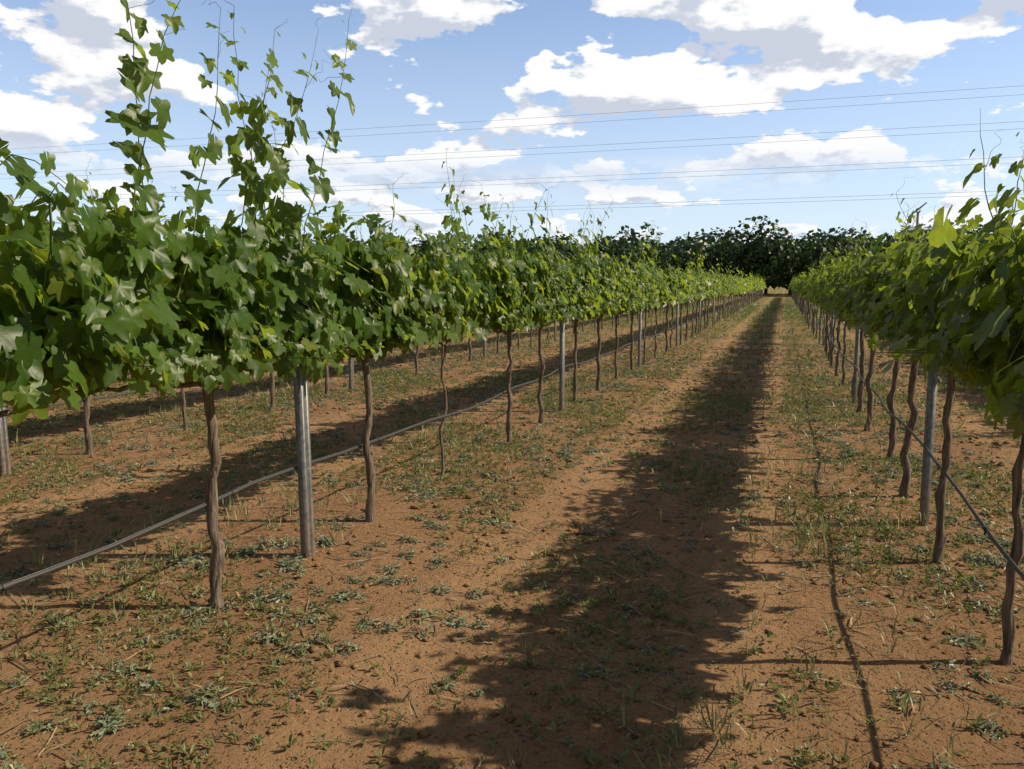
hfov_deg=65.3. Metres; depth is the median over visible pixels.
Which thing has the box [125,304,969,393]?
grass tufts
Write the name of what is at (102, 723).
silver weed
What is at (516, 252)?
vine leaves
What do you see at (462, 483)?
weed grass
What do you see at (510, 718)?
soil clods
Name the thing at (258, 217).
vine shoots
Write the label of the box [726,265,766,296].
vine leaves
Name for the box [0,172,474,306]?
vine leaves
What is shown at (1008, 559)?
row drip line
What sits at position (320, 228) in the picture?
vine shoots
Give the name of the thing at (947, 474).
trellis wires
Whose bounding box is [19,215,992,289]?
orchard tree crowns
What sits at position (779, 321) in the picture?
weed grass
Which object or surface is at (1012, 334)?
vine shoots
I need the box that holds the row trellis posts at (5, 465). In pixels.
[0,297,716,475]
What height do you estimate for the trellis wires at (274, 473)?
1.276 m
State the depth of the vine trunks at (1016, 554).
4.32 m
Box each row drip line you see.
[0,298,750,594]
[6,319,580,409]
[792,294,1023,579]
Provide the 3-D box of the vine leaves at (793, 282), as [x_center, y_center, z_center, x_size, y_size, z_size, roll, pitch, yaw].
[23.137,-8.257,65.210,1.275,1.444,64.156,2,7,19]
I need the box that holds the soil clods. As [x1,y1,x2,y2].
[0,344,1023,768]
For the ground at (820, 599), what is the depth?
3.88 m
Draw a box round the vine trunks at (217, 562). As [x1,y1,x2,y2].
[0,289,762,610]
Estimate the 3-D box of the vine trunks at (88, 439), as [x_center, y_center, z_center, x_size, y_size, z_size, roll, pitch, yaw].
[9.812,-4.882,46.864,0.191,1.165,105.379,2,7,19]
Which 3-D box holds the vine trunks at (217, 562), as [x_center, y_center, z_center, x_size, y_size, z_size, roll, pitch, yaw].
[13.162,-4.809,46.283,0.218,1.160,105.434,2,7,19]
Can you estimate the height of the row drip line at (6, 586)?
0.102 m
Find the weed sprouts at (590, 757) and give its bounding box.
[0,369,1023,768]
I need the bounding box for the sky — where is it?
[0,0,1023,250]
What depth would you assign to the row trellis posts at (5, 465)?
6.34 m
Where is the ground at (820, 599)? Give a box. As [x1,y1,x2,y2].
[0,285,1023,768]
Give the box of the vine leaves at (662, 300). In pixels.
[635,232,737,310]
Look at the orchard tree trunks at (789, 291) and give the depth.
115.85 m
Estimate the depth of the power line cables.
113.36 m
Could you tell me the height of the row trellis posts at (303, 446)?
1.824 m
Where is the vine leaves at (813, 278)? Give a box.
[790,246,839,305]
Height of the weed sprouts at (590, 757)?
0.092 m
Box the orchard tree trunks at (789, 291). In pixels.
[673,247,822,295]
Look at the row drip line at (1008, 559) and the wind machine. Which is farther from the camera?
the wind machine
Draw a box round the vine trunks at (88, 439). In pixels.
[83,295,729,454]
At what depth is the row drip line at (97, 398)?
7.37 m
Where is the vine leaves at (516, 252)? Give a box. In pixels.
[454,243,598,283]
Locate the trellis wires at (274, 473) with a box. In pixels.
[0,219,698,585]
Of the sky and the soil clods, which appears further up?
the sky
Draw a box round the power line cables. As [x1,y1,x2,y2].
[8,86,1023,222]
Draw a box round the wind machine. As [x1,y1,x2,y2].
[908,202,926,225]
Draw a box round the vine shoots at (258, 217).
[43,164,646,293]
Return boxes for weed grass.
[0,331,1023,768]
[471,296,838,344]
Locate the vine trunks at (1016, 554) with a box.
[792,292,1023,665]
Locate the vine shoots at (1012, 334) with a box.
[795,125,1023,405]
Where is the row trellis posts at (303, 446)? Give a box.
[293,241,762,557]
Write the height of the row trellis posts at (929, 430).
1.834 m
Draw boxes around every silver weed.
[0,349,1023,768]
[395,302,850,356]
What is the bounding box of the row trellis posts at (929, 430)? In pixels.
[792,291,937,525]
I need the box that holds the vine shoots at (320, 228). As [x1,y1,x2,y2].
[0,0,734,392]
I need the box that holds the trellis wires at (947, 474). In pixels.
[811,316,1023,573]
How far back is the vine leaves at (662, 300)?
18.76 m
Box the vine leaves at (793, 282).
[788,271,805,294]
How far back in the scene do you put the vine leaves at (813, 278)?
17.23 m

